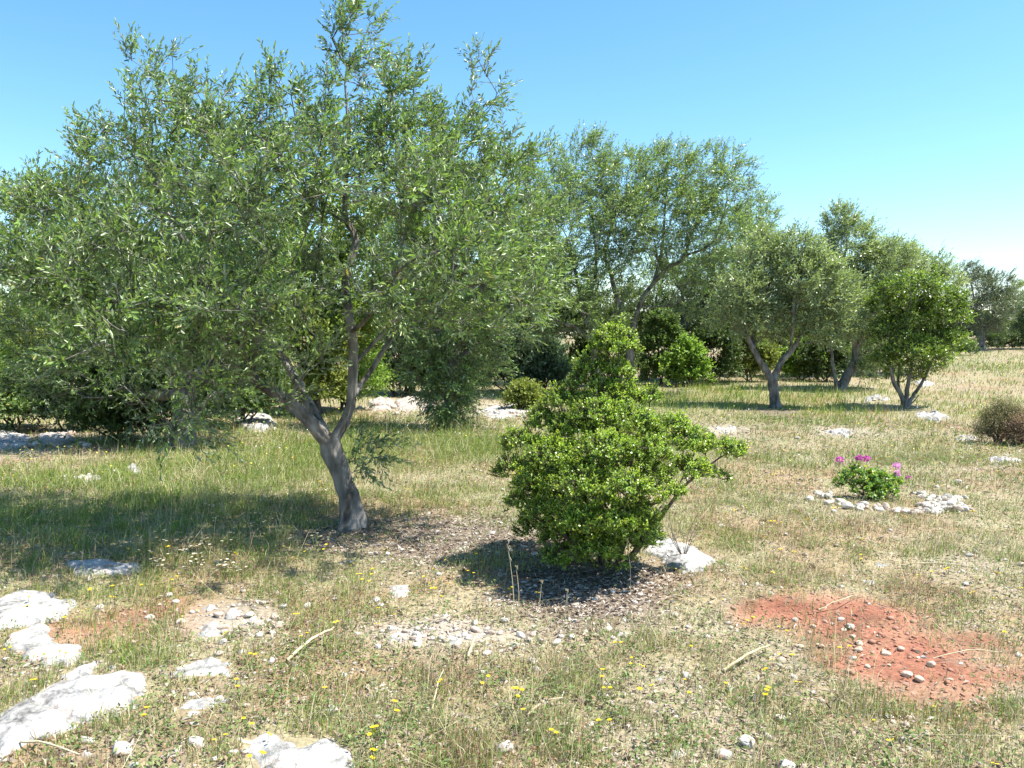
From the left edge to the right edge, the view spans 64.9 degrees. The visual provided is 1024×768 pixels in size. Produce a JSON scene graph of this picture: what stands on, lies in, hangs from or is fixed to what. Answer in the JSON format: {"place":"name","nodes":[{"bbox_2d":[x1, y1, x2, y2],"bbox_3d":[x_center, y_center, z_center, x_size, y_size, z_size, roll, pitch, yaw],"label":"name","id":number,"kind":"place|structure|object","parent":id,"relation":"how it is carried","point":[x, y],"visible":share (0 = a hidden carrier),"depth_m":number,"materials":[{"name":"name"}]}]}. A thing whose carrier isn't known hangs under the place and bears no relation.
{"place":"outdoors","nodes":[
{"label":"outdoors","id":0,"kind":"place"},
{"bbox_2d":[0,333,1023,767],"bbox_3d":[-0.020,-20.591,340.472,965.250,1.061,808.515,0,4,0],"label":"ground","id":1,"kind":"structure","parent":0,"point":[872,611],"depth_m":4.71,"materials":[{"name":"soil"}]},
{"bbox_2d":[0,430,32,450],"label":"limestone rock","id":2,"kind":"object","parent":1,"relation":"on","point":[4,443],"visible":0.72,"depth_m":11.54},
{"bbox_2d":[0,311,51,429],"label":"shrub","id":3,"kind":"object","parent":1,"relation":"on","point":[18,403],"visible":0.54,"depth_m":12.75,"materials":[{"name":"green plant"}]},
{"bbox_2d":[0,296,56,426],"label":"shrub","id":4,"kind":"object","parent":1,"relation":"on","point":[20,341],"visible":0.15,"depth_m":13.60,"materials":[{"name":"green plant"}]},
{"bbox_2d":[0,589,76,629],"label":"limestone rock","id":5,"kind":"object","parent":1,"relation":"on","point":[42,605],"visible":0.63,"depth_m":4.55,"materials":[{"name":"stone"}]},
{"bbox_2d":[3,623,81,666],"bbox_3d":[-2.379,1.357,4.133,0.704,0.104,0.737,0,4,0],"label":"limestone rock","id":6,"kind":"object","parent":1,"relation":"on","point":[48,645],"visible":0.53,"depth_m":4.08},
{"bbox_2d":[10,318,87,432],"bbox_3d":[-7.236,-0.106,13.107,1.919,2.009,1.117,0,4,0],"label":"shrub","id":7,"kind":"object","parent":1,"relation":"on","point":[40,408],"visible":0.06,"depth_m":12.97,"materials":[{"name":"green plant"}]},
{"bbox_2d":[20,740,80,754],"bbox_3d":[-1.744,1.365,3.028,0.323,0.038,0.016,2,4,23],"label":"dry stick","id":8,"kind":"object","parent":1,"relation":"on","point":[43,742],"visible":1,"depth_m":3.02,"materials":[{"name":"wood"}]},
{"bbox_2d":[39,431,75,446],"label":"limestone rock","id":9,"kind":"object","parent":1,"relation":"on","point":[54,440],"visible":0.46,"depth_m":11.89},
{"bbox_2d":[0,233,136,360],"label":"evergreen tree","id":10,"kind":"object","parent":1,"relation":"on","point":[68,299],"depth_m":16.16,"materials":[{"name":"green plant"}]},
{"bbox_2d":[0,661,145,760],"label":"limestone rock","id":11,"kind":"object","parent":1,"relation":"on","point":[69,696],"visible":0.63,"depth_m":3.42,"materials":[{"name":"stone"}]},
{"bbox_2d":[80,736,94,743],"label":"stone","id":12,"kind":"object","parent":1,"relation":"on","point":[85,740],"visible":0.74,"depth_m":3.13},
{"bbox_2d":[65,558,141,575],"bbox_3d":[-2.805,1.264,5.460,0.792,0.088,0.605,0,4,0],"label":"limestone rock","id":13,"kind":"object","parent":1,"relation":"on","point":[94,565],"visible":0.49,"depth_m":5.46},
{"bbox_2d":[56,347,171,443],"bbox_3d":[-5.697,0.182,11.611,1.838,1.556,1.237,0,4,0],"label":"shrub","id":14,"kind":"object","parent":1,"relation":"on","point":[111,421],"visible":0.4,"depth_m":11.45,"materials":[{"name":"green plant"}]},
{"bbox_2d":[112,741,131,755],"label":"stone","id":15,"kind":"object","parent":1,"relation":"on","point":[123,746],"visible":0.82,"depth_m":3.02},
{"bbox_2d":[0,104,315,451],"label":"olive tree","id":16,"kind":"object","parent":1,"relation":"on","point":[128,390],"visible":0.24,"depth_m":10.92,"materials":[{"name":"green plant"}]},
{"bbox_2d":[111,280,233,413],"bbox_3d":[-5.944,-0.703,14.272,2.620,3.081,1.444,0,4,0],"label":"shrub","id":17,"kind":"object","parent":1,"relation":"on","point":[181,363],"depth_m":14.05,"materials":[{"name":"green plant"}]},
{"bbox_2d":[188,736,204,749],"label":"stone","id":18,"kind":"object","parent":1,"relation":"on","point":[197,740],"visible":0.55,"depth_m":3.08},
{"bbox_2d":[170,657,229,679],"bbox_3d":[-1.458,1.376,3.834,0.451,0.064,0.462,0,4,0],"label":"limestone rock","id":19,"kind":"object","parent":1,"relation":"on","point":[210,662],"visible":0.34,"depth_m":3.82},
{"bbox_2d":[179,697,230,719],"bbox_3d":[-1.332,1.401,3.409,0.374,0.068,0.418,0,4,0],"label":"limestone rock","id":20,"kind":"object","parent":1,"relation":"on","point":[194,703],"visible":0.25,"depth_m":3.44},
{"bbox_2d":[196,606,220,636],"bbox_3d":[-1.681,1.343,4.531,0.572,0.076,0.814,0,4,0],"label":"limestone rock","id":21,"kind":"object","parent":1,"relation":"on","point":[212,629],"visible":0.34,"depth_m":4.34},
{"bbox_2d":[131,177,303,407],"bbox_3d":[-5.968,-1.891,17.088,3.995,5.012,3.465,0,4,0],"label":"evergreen tree","id":22,"kind":"object","parent":1,"relation":"on","point":[245,262],"visible":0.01,"depth_m":16.56,"materials":[{"name":"green plant"}]},
{"bbox_2d":[213,611,223,617],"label":"stone","id":23,"kind":"object","parent":1,"relation":"on","point":[218,614],"visible":0.99,"depth_m":4.51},
{"bbox_2d":[216,624,229,629],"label":"stone","id":24,"kind":"object","parent":1,"relation":"on","point":[221,627],"visible":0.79,"depth_m":4.37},
{"bbox_2d":[225,612,236,619],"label":"stone","id":25,"kind":"object","parent":1,"relation":"on","point":[233,616],"visible":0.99,"depth_m":4.49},
{"bbox_2d":[193,301,304,426],"bbox_3d":[-4.500,-0.357,13.337,2.186,2.423,1.239,0,4,0],"label":"shrub","id":26,"kind":"object","parent":1,"relation":"on","point":[251,403],"visible":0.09,"depth_m":13.24,"materials":[{"name":"green plant"}]},
{"bbox_2d":[247,745,256,753],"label":"stone","id":27,"kind":"object","parent":1,"relation":"on","point":[251,748],"visible":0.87,"depth_m":3.06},
{"bbox_2d":[235,413,277,431],"bbox_3d":[-4.460,0.701,13.954,0.948,0.305,2.599,-1,4,-19],"label":"limestone rock","id":28,"kind":"object","parent":1,"relation":"on","point":[260,424],"visible":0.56,"depth_m":13.35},
{"bbox_2d":[272,621,284,628],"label":"stone","id":29,"kind":"object","parent":1,"relation":"on","point":[276,625],"visible":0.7,"depth_m":4.36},
{"bbox_2d":[240,274,348,406],"bbox_3d":[-4.025,-0.700,15.290,2.340,2.904,1.346,0,4,0],"label":"shrub","id":30,"kind":"object","parent":1,"relation":"on","point":[333,377],"visible":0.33,"depth_m":15.16,"materials":[{"name":"green plant"}]},
{"bbox_2d":[0,0,589,532],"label":"olive tree","id":31,"kind":"object","parent":1,"relation":"on","point":[148,288],"visible":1,"depth_m":5.96,"materials":[{"name":"green plant"}]},
{"bbox_2d":[236,732,354,767],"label":"limestone rock","id":32,"kind":"object","parent":1,"relation":"on","point":[325,753],"visible":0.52,"depth_m":3.02,"materials":[{"name":"stone"}]},
{"bbox_2d":[286,626,333,660],"bbox_3d":[-1.015,1.308,4.079,0.017,0.048,0.419,1,4,20],"label":"dry stick","id":33,"kind":"object","parent":1,"relation":"on","point":[289,658],"visible":0.89,"depth_m":4.04,"materials":[{"name":"wood"}]},
{"bbox_2d":[241,183,428,413],"bbox_3d":[-3.435,-1.633,15.806,4.252,4.708,2.532,0,4,0],"label":"evergreen tree","id":34,"kind":"object","parent":1,"relation":"on","point":[367,328],"visible":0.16,"depth_m":15.34,"materials":[{"name":"green plant"}]},
{"bbox_2d":[300,304,398,409],"bbox_3d":[-3.410,-0.573,16.630,2.190,2.454,1.295,0,4,0],"label":"shrub","id":35,"kind":"object","parent":1,"relation":"on","point":[375,385],"visible":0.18,"depth_m":16.58,"materials":[{"name":"green plant"}]},
{"bbox_2d":[368,397,393,410],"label":"limestone rock","id":36,"kind":"object","parent":1,"relation":"on","point":[384,403],"visible":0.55,"depth_m":17.05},
{"bbox_2d":[386,699,399,741],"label":"yellow flower","id":37,"kind":"object","parent":1,"relation":"on","point":[396,710],"visible":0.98,"depth_m":3.14,"materials":[{"name":"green plant"}]},
{"bbox_2d":[345,310,444,395],"bbox_3d":[-2.833,-0.844,19.689,2.664,2.536,1.467,0,4,0],"label":"shrub","id":38,"kind":"object","parent":1,"relation":"on","point":[412,369],"visible":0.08,"depth_m":19.45,"materials":[{"name":"green plant"}]},
{"bbox_2d":[389,585,409,598],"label":"limestone rock","id":39,"kind":"object","parent":1,"relation":"on","point":[400,590],"visible":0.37,"depth_m":4.99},
{"bbox_2d":[388,632,421,644],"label":"limestone rock","id":40,"kind":"object","parent":1,"relation":"on","point":[395,637],"visible":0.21,"depth_m":4.19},
{"bbox_2d":[395,396,425,410],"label":"limestone rock","id":41,"kind":"object","parent":1,"relation":"on","point":[404,404],"visible":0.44,"depth_m":17.09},
{"bbox_2d":[366,249,512,393],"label":"evergreen tree","id":42,"kind":"object","parent":1,"relation":"on","point":[411,389],"visible":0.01,"depth_m":20.22,"materials":[{"name":"green plant"}]},
{"bbox_2d":[426,299,496,388],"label":"shrub","id":43,"kind":"object","parent":1,"relation":"on","point":[488,373],"visible":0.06,"depth_m":20.01,"materials":[{"name":"green plant"}]},
{"bbox_2d":[449,632,490,645],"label":"limestone rock","id":44,"kind":"object","parent":1,"relation":"on","point":[453,641],"visible":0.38,"depth_m":4.19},
{"bbox_2d":[467,635,477,657],"bbox_3d":[-0.196,1.303,4.024,0.016,0.037,0.268,1,4,8],"label":"dry stick","id":45,"kind":"object","parent":1,"relation":"on","point":[471,645],"visible":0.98,"depth_m":3.98,"materials":[{"name":"wood"}]},
{"bbox_2d":[354,125,594,431],"bbox_3d":[-0.748,-1.570,13.155,4.118,5.166,2.265,1,4,18],"label":"olive tree","id":46,"kind":"object","parent":1,"relation":"on","point":[449,363],"visible":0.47,"depth_m":12.97,"materials":[{"name":"green plant"}]},
{"bbox_2d":[470,626,481,632],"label":"stone","id":47,"kind":"object","parent":1,"relation":"on","point":[475,629],"visible":1,"depth_m":4.28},
{"bbox_2d":[479,404,527,419],"bbox_3d":[-0.194,0.615,16.286,1.204,0.238,3.548,0,4,0],"label":"limestone rock","id":48,"kind":"object","parent":1,"relation":"on","point":[501,412],"visible":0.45,"depth_m":16.18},
{"bbox_2d":[495,740,513,752],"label":"stone","id":49,"kind":"object","parent":1,"relation":"on","point":[504,745],"visible":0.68,"depth_m":3.09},
{"bbox_2d":[462,318,546,390],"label":"shrub","id":50,"kind":"object","parent":1,"relation":"on","point":[504,377],"visible":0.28,"depth_m":21.36,"materials":[{"name":"green plant"}]},
{"bbox_2d":[507,540,514,622],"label":"dry stalk","id":51,"kind":"object","parent":1,"relation":"on","point":[512,579],"visible":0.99,"depth_m":4.45,"materials":[{"name":"plant"}]},
{"bbox_2d":[0,353,1022,491],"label":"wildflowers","id":52,"kind":"object","parent":1,"relation":"on","point":[533,431],"visible":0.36,"depth_m":11.96,"materials":[{"name":"yellow plant"}]},
{"bbox_2d":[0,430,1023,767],"bbox_3d":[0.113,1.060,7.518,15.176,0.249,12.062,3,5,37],"label":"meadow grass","id":53,"kind":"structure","parent":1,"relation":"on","point":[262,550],"depth_m":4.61,"materials":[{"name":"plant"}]},
{"bbox_2d":[0,410,1023,767],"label":"herbs","id":54,"kind":"object","parent":1,"relation":"on","point":[488,682],"visible":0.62,"depth_m":4.27,"materials":[{"name":"green plant"}]},
{"bbox_2d":[0,412,1023,767],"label":"leaf litter","id":55,"kind":"object","parent":1,"relation":"on","point":[554,594],"visible":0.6,"depth_m":4.74,"materials":[{"name":"plant"}]},
{"bbox_2d":[0,338,1023,497],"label":"grass","id":56,"kind":"structure","parent":1,"relation":"on","point":[657,404],"depth_m":13.53,"materials":[{"name":"plant"}]},
{"bbox_2d":[0,405,1023,767],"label":"dry straw","id":57,"kind":"object","parent":1,"relation":"on","point":[280,519],"visible":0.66,"depth_m":5.09,"materials":[{"name":"beige plant"}]},
{"bbox_2d":[463,226,573,384],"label":"evergreen tree","id":58,"kind":"object","parent":1,"relation":"on","point":[525,319],"visible":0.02,"depth_m":23.76,"materials":[{"name":"green plant"}]},
{"bbox_2d":[498,377,548,409],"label":"shrub","id":59,"kind":"object","parent":1,"relation":"on","point":[524,394],"visible":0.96,"depth_m":16.71,"materials":[{"name":"green plant"}]},
{"bbox_2d":[55,308,1008,338],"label":"wood","id":60,"kind":"object","parent":1,"relation":"on","point":[958,325],"depth_m":78.21,"materials":[{"name":"green plant"}]},
{"bbox_2d":[509,334,575,390],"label":"shrub","id":61,"kind":"object","parent":1,"relation":"on","point":[557,367],"visible":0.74,"depth_m":21.45,"materials":[{"name":"green plant"}]},
{"bbox_2d":[526,697,561,716],"bbox_3d":[0.132,1.348,3.380,0.200,0.038,0.025,-3,5,-40],"label":"dry stick","id":62,"kind":"object","parent":1,"relation":"on","point":[544,700],"visible":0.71,"depth_m":3.38,"materials":[{"name":"wood"}]},
{"bbox_2d":[520,288,603,385],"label":"shrub","id":63,"kind":"object","parent":1,"relation":"on","point":[573,351],"visible":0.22,"depth_m":22.92,"materials":[{"name":"green plant"}]},
{"bbox_2d":[475,119,669,397],"bbox_3d":[1.348,-2.971,19.471,4.716,6.932,2.965,0,4,0],"label":"olive tree","id":64,"kind":"object","parent":1,"relation":"on","point":[580,298],"visible":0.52,"depth_m":19.13,"materials":[{"name":"green plant"}]},
{"bbox_2d":[568,302,649,380],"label":"shrub","id":65,"kind":"object","parent":1,"relation":"on","point":[637,359],"visible":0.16,"depth_m":23.32,"materials":[{"name":"green plant"}]},
{"bbox_2d":[487,314,748,573],"bbox_3d":[0.669,0.450,5.456,1.506,1.866,1.578,-2,4,-31],"label":"green bush","id":66,"kind":"object","parent":1,"relation":"on","point":[578,515],"visible":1,"depth_m":5.19,"materials":[{"name":"green plant"}]},
{"bbox_2d":[574,245,737,380],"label":"evergreen tree","id":67,"kind":"object","parent":1,"relation":"on","point":[640,325],"visible":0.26,"depth_m":25.11,"materials":[{"name":"green plant"}]},
{"bbox_2d":[636,302,692,385],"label":"shrub","id":68,"kind":"object","parent":1,"relation":"on","point":[669,328],"visible":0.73,"depth_m":23.58,"materials":[{"name":"green plant"}]},
{"bbox_2d":[642,538,715,571],"bbox_3d":[1.197,1.247,5.772,0.649,0.125,0.990,0,4,0],"label":"limestone rock","id":69,"kind":"object","parent":1,"relation":"on","point":[693,558],"visible":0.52,"depth_m":5.66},
{"bbox_2d":[665,516,698,553],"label":"dead twigs","id":70,"kind":"object","parent":69,"relation":"on","point":[679,549],"visible":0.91,"depth_m":5.66,"materials":[{"name":"grey plant"}]},
{"bbox_2d":[583,131,776,387],"bbox_3d":[4.116,-2.928,19.918,4.831,6.755,3.282,0,4,0],"label":"olive tree","id":71,"kind":"object","parent":1,"relation":"on","point":[687,191],"visible":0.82,"depth_m":19.69,"materials":[{"name":"green plant"}]},
{"bbox_2d":[654,330,717,385],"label":"shrub","id":72,"kind":"object","parent":1,"relation":"on","point":[693,349],"visible":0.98,"depth_m":23.25,"materials":[{"name":"green plant"}]},
{"bbox_2d":[629,186,788,379],"bbox_3d":[6.186,-3.038,25.023,5.034,6.164,3.197,1,4,17],"label":"olive tree","id":73,"kind":"object","parent":1,"relation":"on","point":[776,214],"visible":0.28,"depth_m":24.59,"materials":[{"name":"green plant"}]},
{"bbox_2d":[689,318,745,384],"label":"shrub","id":74,"kind":"object","parent":1,"relation":"on","point":[715,339],"visible":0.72,"depth_m":23.69,"materials":[{"name":"green plant"}]},
{"bbox_2d":[708,425,735,432],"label":"limestone rock","id":75,"kind":"object","parent":1,"relation":"on","point":[725,428],"visible":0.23,"depth_m":13.33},
{"bbox_2d":[717,748,732,760],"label":"stone","id":76,"kind":"object","parent":1,"relation":"on","point":[724,754],"visible":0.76,"depth_m":3.00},
{"bbox_2d":[721,644,769,672],"bbox_3d":[1.150,1.327,3.918,0.428,0.043,0.026,-3,5,-42],"label":"dry stick","id":77,"kind":"object","parent":1,"relation":"on","point":[723,670],"visible":0.98,"depth_m":3.86,"materials":[{"name":"wood"}]},
{"bbox_2d":[737,734,754,748],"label":"stone","id":78,"kind":"object","parent":1,"relation":"on","point":[745,742],"visible":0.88,"depth_m":3.09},
{"bbox_2d":[715,319,783,381],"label":"shrub","id":79,"kind":"object","parent":1,"relation":"on","point":[751,366],"visible":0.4,"depth_m":24.52,"materials":[{"name":"green plant"}]},
{"bbox_2d":[776,759,796,767],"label":"stone","id":80,"kind":"object","parent":1,"relation":"on","point":[783,764],"visible":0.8,"depth_m":2.95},
{"bbox_2d":[701,296,872,376],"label":"evergreen tree","id":81,"kind":"object","parent":1,"relation":"on","point":[782,344],"visible":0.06,"depth_m":26.66,"materials":[{"name":"green plant"}]},
{"bbox_2d":[700,215,890,408],"bbox_3d":[5.996,-1.499,17.384,3.799,4.290,2.203,0,4,0],"label":"olive tree","id":82,"kind":"object","parent":1,"relation":"on","point":[792,266],"visible":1,"depth_m":17.02,"materials":[{"name":"green plant"}]},
{"bbox_2d":[767,290,830,376],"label":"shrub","id":83,"kind":"object","parent":1,"relation":"on","point":[778,343],"visible":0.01,"depth_m":27.00,"materials":[{"name":"green plant"}]},
{"bbox_2d":[773,327,827,380],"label":"shrub","id":84,"kind":"object","parent":1,"relation":"on","point":[789,366],"visible":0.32,"depth_m":25.30,"materials":[{"name":"green plant"}]},
{"bbox_2d":[794,325,854,381],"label":"shrub","id":85,"kind":"object","parent":1,"relation":"on","point":[816,367],"visible":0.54,"depth_m":24.66,"materials":[{"name":"green plant"}]},
{"bbox_2d":[824,428,851,437],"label":"limestone rock","id":86,"kind":"object","parent":1,"relation":"on","point":[839,431],"visible":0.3,"depth_m":12.98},
{"bbox_2d":[840,502,853,508],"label":"ring stone","id":87,"kind":"object","parent":1,"relation":"on","point":[847,505],"visible":0.87,"depth_m":7.26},
{"bbox_2d":[799,193,927,389],"bbox_3d":[9.377,-2.408,21.489,3.610,5.388,2.686,-1,4,-17],"label":"olive tree","id":88,"kind":"object","parent":1,"relation":"on","point":[867,257],"visible":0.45,"depth_m":21.27,"materials":[{"name":"green plant"}]},
{"bbox_2d":[831,455,910,499],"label":"geranium","id":89,"kind":"object","parent":1,"relation":"on","point":[872,479],"visible":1,"depth_m":7.81,"materials":[{"name":"green plant"}]},
{"bbox_2d":[842,335,903,376],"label":"shrub","id":90,"kind":"object","parent":1,"relation":"on","point":[866,351],"visible":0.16,"depth_m":26.34,"materials":[{"name":"green plant"}]},
{"bbox_2d":[865,394,889,402],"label":"limestone rock","id":91,"kind":"object","parent":1,"relation":"on","point":[875,396],"visible":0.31,"depth_m":18.92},
{"bbox_2d":[881,649,890,655],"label":"stone","id":92,"kind":"object","parent":1,"relation":"on","point":[884,652],"visible":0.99,"depth_m":4.03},
{"bbox_2d":[900,671,912,677],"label":"stone","id":93,"kind":"object","parent":1,"relation":"on","point":[908,674],"visible":1,"depth_m":3.78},
{"bbox_2d":[914,675,924,682],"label":"stone","id":94,"kind":"object","parent":1,"relation":"on","point":[919,679],"visible":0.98,"depth_m":3.73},
{"bbox_2d":[860,260,979,408],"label":"young tree","id":95,"kind":"object","parent":1,"relation":"on","point":[929,340],"visible":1,"depth_m":16.71,"materials":[{"name":"green plant"}]},
{"bbox_2d":[871,230,972,374],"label":"olive tree","id":96,"kind":"object","parent":1,"relation":"on","point":[951,272],"visible":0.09,"depth_m":27.06,"materials":[{"name":"green plant"}]},
{"bbox_2d":[914,380,934,387],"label":"limestone rock","id":97,"kind":"object","parent":1,"relation":"on","point":[927,383],"visible":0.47,"depth_m":23.32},
{"bbox_2d":[914,410,948,420],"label":"limestone rock","id":98,"kind":"object","parent":1,"relation":"on","point":[936,415],"visible":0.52,"depth_m":15.05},
{"bbox_2d":[898,562,972,566],"bbox_3d":[2.841,1.215,5.404,0.469,0.033,0.027,1,4,11],"label":"dry stick","id":99,"kind":"object","parent":1,"relation":"on","point":[933,562],"visible":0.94,"depth_m":5.41,"materials":[{"name":"wood"}]},
{"bbox_2d":[952,505,963,511],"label":"ring stone","id":100,"kind":"object","parent":1,"relation":"on","point":[957,508],"visible":0.83,"depth_m":7.15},
{"bbox_2d":[942,332,980,354],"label":"shrub","id":101,"kind":"object","parent":1,"relation":"on","point":[968,348],"visible":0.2,"depth_m":40.03,"materials":[{"name":"green plant"}]},
{"bbox_2d":[933,649,1001,658],"bbox_3d":[2.240,1.326,3.961,0.370,0.034,0.014,0,4,-7],"label":"dry stick","id":102,"kind":"object","parent":1,"relation":"on","point":[964,650],"visible":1,"depth_m":3.96,"materials":[{"name":"wood"}]},
{"bbox_2d":[947,255,1023,350],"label":"olive tree","id":103,"kind":"object","parent":1,"relation":"on","point":[984,292],"visible":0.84,"depth_m":44.00,"materials":[{"name":"green plant"}]},
{"bbox_2d":[964,395,1023,443],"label":"shrub","id":104,"kind":"object","parent":1,"relation":"on","point":[995,414],"visible":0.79,"depth_m":11.78,"materials":[{"name":"green plant"}]},
{"bbox_2d":[971,329,1023,349],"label":"shrub","id":105,"kind":"object","parent":1,"relation":"on","point":[1010,339],"visible":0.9,"depth_m":45.28,"materials":[{"name":"green plant"}]},
{"bbox_2d":[987,456,1021,461],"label":"limestone rock","id":106,"kind":"object","parent":1,"relation":"on","point":[1002,458],"visible":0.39,"depth_m":10.03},
{"bbox_2d":[989,278,1023,345],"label":"olive tree","id":107,"kind":"object","parent":1,"relation":"on","point":[1021,282],"visible":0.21,"depth_m":49.73,"materials":[{"name":"green plant"}]},
{"bbox_2d":[998,406,1023,445],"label":"heather","id":108,"kind":"object","parent":1,"relation":"on","point":[1017,431],"visible":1,"depth_m":11.60,"materials":[{"name":"brown plant"}]},
{"bbox_2d":[1008,289,1023,336],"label":"tree","id":109,"kind":"object","parent":1,"relation":"on","point":[1019,318],"visible":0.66,"depth_m":45.96,"materials":[{"name":"green plant"}]},
{"bbox_2d":[0,378,1023,767],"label":"gravel","id":110,"kind":"structure","parent":0,"point":[402,550],"depth_m":4.34,"materials":[{"name":"gravel"}]},
{"bbox_2d":[0,0,1023,332],"label":"sky","id":111,"kind":"structure","parent":0,"point":[912,110],"materials":[{"name":"blue"}]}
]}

